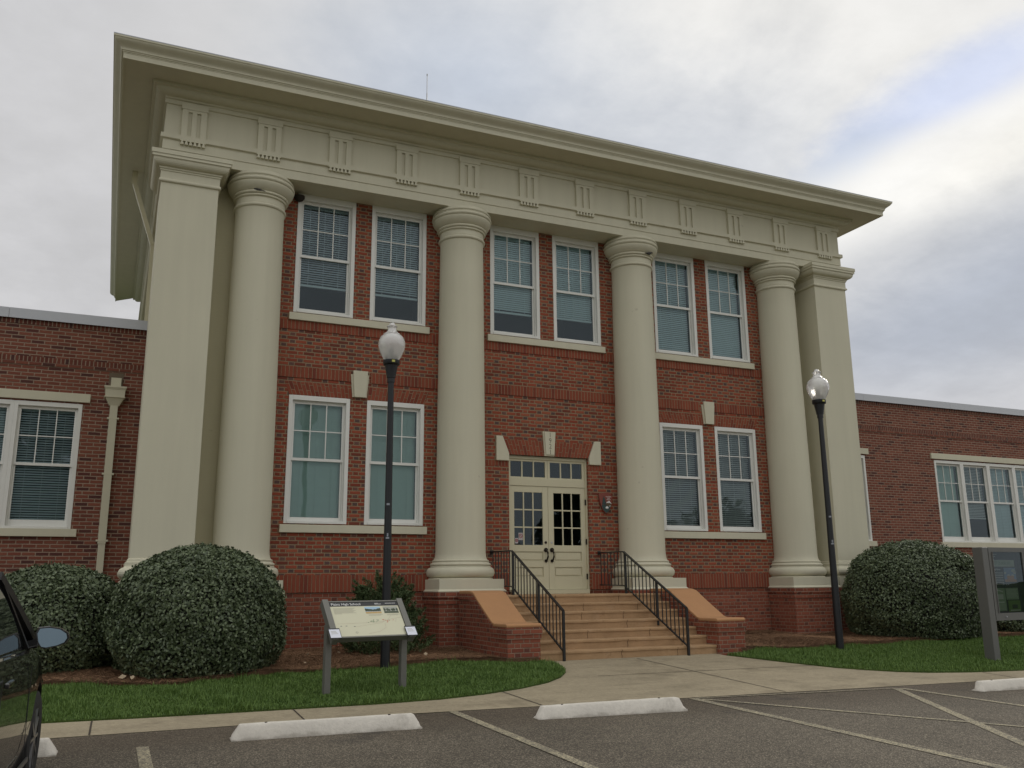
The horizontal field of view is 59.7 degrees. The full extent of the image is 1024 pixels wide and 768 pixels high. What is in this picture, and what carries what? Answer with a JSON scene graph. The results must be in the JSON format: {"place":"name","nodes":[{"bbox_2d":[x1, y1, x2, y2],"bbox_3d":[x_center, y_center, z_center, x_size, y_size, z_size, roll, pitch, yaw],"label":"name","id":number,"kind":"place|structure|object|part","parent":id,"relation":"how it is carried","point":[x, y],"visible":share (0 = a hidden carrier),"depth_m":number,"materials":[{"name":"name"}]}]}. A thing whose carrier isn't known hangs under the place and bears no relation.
{"place":"outdoors","nodes":[
{"label":"outdoors","id":0,"kind":"place"},
{"bbox_2d":[41,655,565,723],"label":"lawn","id":1,"kind":"structure","parent":0,"point":[237,711],"depth_m":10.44,"materials":[{"name":"green plant"}]},
{"bbox_2d":[320,598,417,694],"bbox_3d":[-1.868,3.399,11.499,1.190,1.224,0.537,7,-15,-31],"label":"information sign","id":2,"kind":"object","parent":1,"relation":"on","point":[368,620],"visible":0.99,"depth_m":11.51,"materials":[{"name":"grey metal"}]},
{"bbox_2d":[378,322,404,667],"bbox_3d":[-1.953,1.680,14.130,0.444,5.524,0.444,5,-14,-23],"label":"street lamp","id":3,"kind":"object","parent":1,"relation":"on","point":[391,344],"visible":0.98,"depth_m":14.23,"materials":[{"name":"black metal"}]},
{"bbox_2d":[0,0,1023,409],"label":"sky","id":4,"kind":"structure","parent":0,"point":[917,106],"materials":[{"name":"grey"}]},
{"bbox_2d":[50,681,975,738],"bbox_3d":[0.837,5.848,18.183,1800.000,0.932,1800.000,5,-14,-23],"label":"ground","id":5,"kind":"structure","parent":0,"point":[499,708],"depth_m":10.76,"materials":[{"name":"grey concrete"}]},
{"bbox_2d":[0,306,147,582],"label":"school wing","id":6,"kind":"structure","parent":5,"relation":"on","point":[71,384],"depth_m":17.76,"materials":[{"name":"red brick"}]},
{"bbox_2d":[0,399,14,524],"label":"window","id":7,"kind":"structure","parent":6,"relation":"in","point":[6,405],"depth_m":17.30,"materials":[{"name":"white paint"}]},
{"bbox_2d":[0,400,82,528],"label":"window","id":8,"kind":"structure","parent":6,"relation":"in","point":[51,522],"depth_m":17.53,"materials":[{"name":"white paint"}]},
{"bbox_2d":[42,642,538,685],"bbox_3d":[-13.463,3.916,11.396,28.150,0.271,6.480,5,-14,-23],"label":"mulch bed","id":9,"kind":"object","parent":5,"relation":"on","point":[374,665],"visible":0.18,"depth_m":13.74,"materials":[{"name":"brown plant"}]},
{"bbox_2d":[3,561,121,674],"bbox_3d":[-6.876,3.430,13.249,2.334,1.631,2.119,5,-14,-23],"label":"round bush","id":10,"kind":"object","parent":9,"relation":"on","point":[74,601],"visible":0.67,"depth_m":12.70,"materials":[{"name":"green plant"}]},
{"bbox_2d":[100,542,287,678],"bbox_3d":[-4.660,3.308,13.254,2.617,1.892,2.535,5,-14,-23],"label":"round bush","id":11,"kind":"object","parent":9,"relation":"on","point":[195,610],"visible":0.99,"depth_m":12.42,"materials":[{"name":"green plant"}]},
{"bbox_2d":[118,651,427,678],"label":"fallen leaves","id":12,"kind":"object","parent":9,"relation":"on","point":[122,676],"visible":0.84,"depth_m":12.21,"materials":[{"name":"brown plant"}]},
{"bbox_2d":[339,569,435,654],"bbox_3d":[-2.133,3.994,15.459,1.745,1.532,1.569,5,-14,-23],"label":"evergreen shrub","id":13,"kind":"object","parent":9,"relation":"on","point":[362,592],"visible":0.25,"depth_m":15.27,"materials":[{"name":"green plant"}]},
{"bbox_2d":[110,32,891,649],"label":"school building","id":14,"kind":"structure","parent":5,"relation":"on","point":[572,350],"depth_m":18.82,"materials":[{"name":"red brick"},{"name":"cream paint"},{"name":"glass"}]},
{"bbox_2d":[294,194,304,201],"bbox_3d":[-4.284,-3.732,17.979,0.220,0.115,0.214,5,-14,-23],"label":"bird nest","id":15,"kind":"object","parent":14,"relation":"on","point":[299,197],"visible":0.99,"depth_m":17.91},
{"bbox_2d":[283,395,349,523],"bbox_3d":[-3.767,1.463,17.198,1.188,2.449,0.250,5,-14,-23],"label":"window","id":16,"kind":"structure","parent":14,"relation":"in","point":[313,480],"depth_m":17.26,"materials":[{"name":"grey glass"}]},
{"bbox_2d":[293,193,355,317],"bbox_3d":[-3.804,-2.573,18.107,1.188,2.504,0.252,5,-14,-23],"label":"window","id":17,"kind":"structure","parent":14,"relation":"in","point":[311,202],"depth_m":18.18,"materials":[{"name":"white paint"}]},
{"bbox_2d":[364,400,423,525],"bbox_3d":[-2.367,1.588,17.807,1.188,2.449,0.250,5,-14,-23],"label":"window","id":18,"kind":"structure","parent":14,"relation":"in","point":[405,511],"depth_m":17.87,"materials":[{"name":"grey glass"}]},
{"bbox_2d":[369,205,426,325],"bbox_3d":[-2.404,-2.449,18.716,1.188,2.504,0.252,5,-14,-23],"label":"window","id":19,"kind":"structure","parent":14,"relation":"in","point":[383,214],"depth_m":18.80,"materials":[{"name":"white paint"}]},
{"bbox_2d":[490,225,539,338],"bbox_3d":[0.026,-2.233,19.773,1.188,2.504,0.252,5,-14,-23],"label":"window","id":20,"kind":"structure","parent":14,"relation":"in","point":[500,233],"depth_m":19.87,"materials":[{"name":"white paint"}]},
{"bbox_2d":[509,458,546,478],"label":"transom window","id":21,"kind":"structure","parent":14,"relation":"in","point":[522,460],"depth_m":19.04,"materials":[{"name":"beige wood"}]},
{"bbox_2d":[510,485,548,589],"bbox_3d":[0.370,3.204,18.663,0.897,2.144,0.139,5,-14,-23],"label":"door","id":22,"kind":"structure","parent":14,"relation":"in","point":[536,557],"depth_m":18.66,"materials":[{"name":"beige wood"}]},
{"bbox_2d":[547,460,583,479],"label":"transom window","id":23,"kind":"structure","parent":14,"relation":"in","point":[548,462],"depth_m":19.38,"materials":[{"name":"beige wood"}]},
{"bbox_2d":[548,487,587,588],"bbox_3d":[1.197,3.278,19.023,0.902,2.144,0.139,5,-14,-23],"label":"door","id":24,"kind":"structure","parent":14,"relation":"in","point":[567,563],"depth_m":18.99,"materials":[{"name":"beige wood"}]},
{"bbox_2d":[552,235,600,345],"bbox_3d":[1.426,-2.108,20.382,1.188,2.504,0.252,5,-14,-23],"label":"window","id":25,"kind":"structure","parent":14,"relation":"in","point":[558,242],"depth_m":20.49,"materials":[{"name":"white paint"}]},
{"bbox_2d":[598,492,612,513],"bbox_3d":[2.034,2.594,19.440,0.338,0.459,0.080,5,-14,-23],"label":"arrowhead plaque","id":26,"kind":"object","parent":14,"relation":"attached to","point":[605,500],"visible":1,"depth_m":19.40,"materials":[{"name":"brown metal"}]},
{"bbox_2d":[652,252,697,356],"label":"window","id":27,"kind":"structure","parent":14,"relation":"in","point":[663,259],"depth_m":21.52,"materials":[{"name":"white paint"}]},
{"bbox_2d":[659,422,707,530],"bbox_3d":[3.892,2.144,20.531,1.188,2.449,0.252,5,-14,-23],"label":"window","id":28,"kind":"structure","parent":14,"relation":"in","point":[673,428],"depth_m":20.60,"materials":[{"name":"white paint"}]},
{"bbox_2d":[704,260,749,362],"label":"window","id":29,"kind":"structure","parent":14,"relation":"in","point":[716,268],"depth_m":22.13,"materials":[{"name":"white paint"}]},
{"bbox_2d":[714,427,761,531],"bbox_3d":[5.292,2.268,21.139,1.188,2.449,0.252,5,-14,-23],"label":"window","id":30,"kind":"structure","parent":14,"relation":"in","point":[735,515],"depth_m":21.21,"materials":[{"name":"white paint"}]},
{"bbox_2d":[458,588,746,660],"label":"entrance steps","id":31,"kind":"structure","parent":5,"relation":"on","point":[498,623],"depth_m":16.24,"materials":[{"name":"beige concrete"}]},
{"bbox_2d":[490,550,565,660],"bbox_3d":[0.232,4.027,16.526,0.060,1.980,3.165,5,-14,-23],"label":"handrail","id":32,"kind":"object","parent":31,"relation":"on","point":[537,615],"visible":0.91,"depth_m":16.13,"materials":[{"name":"black metal"}]},
{"bbox_2d":[598,551,689,655],"bbox_3d":[2.512,4.229,17.518,0.060,1.980,3.165,5,-14,-23],"label":"handrail","id":33,"kind":"object","parent":31,"relation":"on","point":[657,583],"visible":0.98,"depth_m":17.20,"materials":[{"name":"black metal"}]},
{"bbox_2d":[741,629,1023,652],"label":"mulch bed","id":34,"kind":"object","parent":5,"relation":"on","point":[855,642],"visible":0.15,"depth_m":18.13,"materials":[{"name":"brown plant"}]},
{"bbox_2d":[839,539,982,638],"bbox_3d":[9.023,4.536,19.955,3.650,2.154,2.821,5,-14,-23],"label":"round bush","id":35,"kind":"object","parent":34,"relation":"on","point":[914,588],"visible":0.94,"depth_m":18.96,"materials":[{"name":"green plant"}]},
{"bbox_2d":[996,620,1023,632],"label":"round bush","id":36,"kind":"object","parent":34,"relation":"on","point":[1011,625],"visible":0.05,"depth_m":20.37,"materials":[{"name":"green plant"}]},
{"bbox_2d":[855,393,1023,557],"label":"school wing","id":37,"kind":"structure","parent":5,"relation":"on","point":[949,474],"depth_m":27.39,"materials":[{"name":"red brick"}]},
{"bbox_2d":[861,455,872,540],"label":"window","id":38,"kind":"structure","parent":37,"relation":"in","point":[862,456],"depth_m":25.88,"materials":[{"name":"white paint"}]},
{"bbox_2d":[934,460,970,542],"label":"window","id":39,"kind":"structure","parent":37,"relation":"in","point":[944,471],"depth_m":27.42,"materials":[{"name":"white paint"}]},
{"bbox_2d":[961,462,996,542],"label":"window","id":40,"kind":"structure","parent":37,"relation":"in","point":[965,465],"depth_m":27.91,"materials":[{"name":"white paint"}]},
{"bbox_2d":[988,464,1022,542],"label":"window","id":41,"kind":"structure","parent":37,"relation":"in","point":[1004,534],"depth_m":28.35,"materials":[{"name":"white paint"}]},
{"bbox_2d":[1013,465,1023,542],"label":"window","id":42,"kind":"structure","parent":37,"relation":"in","point":[1018,479],"depth_m":28.77,"materials":[{"name":"white paint"}]},
{"bbox_2d":[35,682,1023,767],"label":"parking lot","id":43,"kind":"structure","parent":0,"point":[699,734],"depth_m":8.40,"materials":[{"name":"grey asphalt"}]},
{"bbox_2d":[0,572,69,767],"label":"parked car","id":44,"kind":"object","parent":43,"relation":"on","point":[21,683],"visible":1,"depth_m":5.89,"materials":[{"name":"black paint"}]},
{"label":"side window","id":45,"kind":"part","parent":44,"relation":"part of","materials":[{"name":"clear glass"}]},
{"bbox_2d":[37,738,57,756],"bbox_3d":[-4.819,3.096,7.450,1.840,0.164,0.190,5,-14,-22],"label":"wheel stop","id":46,"kind":"object","parent":43,"relation":"on","point":[47,747],"visible":0.38,"depth_m":7.70,"materials":[{"name":"white concrete"}]},
{"bbox_2d":[136,746,152,767],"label":"parking line","id":47,"kind":"object","parent":43,"relation":"on","point":[144,758],"visible":1,"depth_m":7.59,"materials":[{"name":"white paint"}]},
{"bbox_2d":[229,713,421,741],"bbox_3d":[-1.798,3.365,8.764,1.850,0.164,0.190,5,-14,-22],"label":"wheel stop","id":48,"kind":"object","parent":43,"relation":"on","point":[309,727],"visible":0.91,"depth_m":8.68,"materials":[{"name":"white concrete"}]},
{"bbox_2d":[450,711,598,767],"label":"parking line","id":49,"kind":"object","parent":43,"relation":"on","point":[540,746],"visible":1,"depth_m":8.29,"materials":[{"name":"white paint"}]},
{"bbox_2d":[534,697,687,719],"bbox_3d":[1.122,3.645,10.029,1.880,0.164,0.190,5,-14,-22],"label":"wheel stop","id":50,"kind":"object","parent":43,"relation":"on","point":[622,707],"visible":0.92,"depth_m":9.96,"materials":[{"name":"white concrete"}]},
{"bbox_2d":[701,688,892,697],"bbox_3d":[3.858,4.133,11.941,3.282,0.036,0.060,5,-14,-21],"label":"parking line","id":51,"kind":"object","parent":43,"relation":"on","point":[792,693],"visible":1,"depth_m":11.86,"materials":[{"name":"white paint"}]},
{"bbox_2d":[690,698,1011,767],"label":"parking line","id":52,"kind":"object","parent":43,"relation":"on","point":[879,739],"visible":1,"depth_m":8.68,"materials":[{"name":"white paint"}]},
{"bbox_2d":[703,698,1023,726],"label":"parking line","id":53,"kind":"object","parent":43,"relation":"on","point":[866,712],"visible":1,"depth_m":10.16,"materials":[{"name":"white paint"}]},
{"bbox_2d":[893,688,1023,745],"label":"parking line","id":54,"kind":"object","parent":43,"relation":"on","point":[993,730],"visible":1,"depth_m":9.85,"materials":[{"name":"white paint"}]},
{"bbox_2d":[901,688,1023,705],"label":"parking line","id":55,"kind":"object","parent":43,"relation":"on","point":[964,697],"visible":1,"depth_m":11.59,"materials":[{"name":"white paint"}]},
{"bbox_2d":[973,678,1023,691],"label":"wheel stop","id":56,"kind":"object","parent":43,"relation":"on","point":[1000,684],"visible":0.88,"depth_m":12.42,"materials":[{"name":"white concrete"}]},
{"bbox_2d":[40,653,1023,737],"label":"sidewalk","id":57,"kind":"structure","parent":0,"point":[581,681],"depth_m":12.41,"materials":[{"name":"beige concrete"}]},
{"bbox_2d":[88,658,1014,734],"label":"walk joints","id":58,"kind":"object","parent":57,"relation":"on","point":[523,698],"visible":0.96,"depth_m":12.28,"materials":[{"name":"grey concrete"}]},
{"bbox_2d":[727,634,1023,672],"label":"lawn","id":59,"kind":"structure","parent":0,"point":[960,671],"depth_m":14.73,"materials":[{"name":"green plant"}]},
{"bbox_2d":[806,369,843,648],"bbox_3d":[6.227,2.391,17.591,0.444,5.524,0.444,5,-14,-23],"label":"street lamp","id":60,"kind":"object","parent":59,"relation":"on","point":[817,387],"visible":1,"depth_m":17.60,"materials":[{"name":"black metal"}]},
{"bbox_2d":[972,547,1023,660],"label":"notice board","id":61,"kind":"object","parent":59,"relation":"on","point":[999,574],"visible":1,"depth_m":16.27,"materials":[{"name":"grey metal"},{"name":"slate"},{"name":"glass"}]}
]}

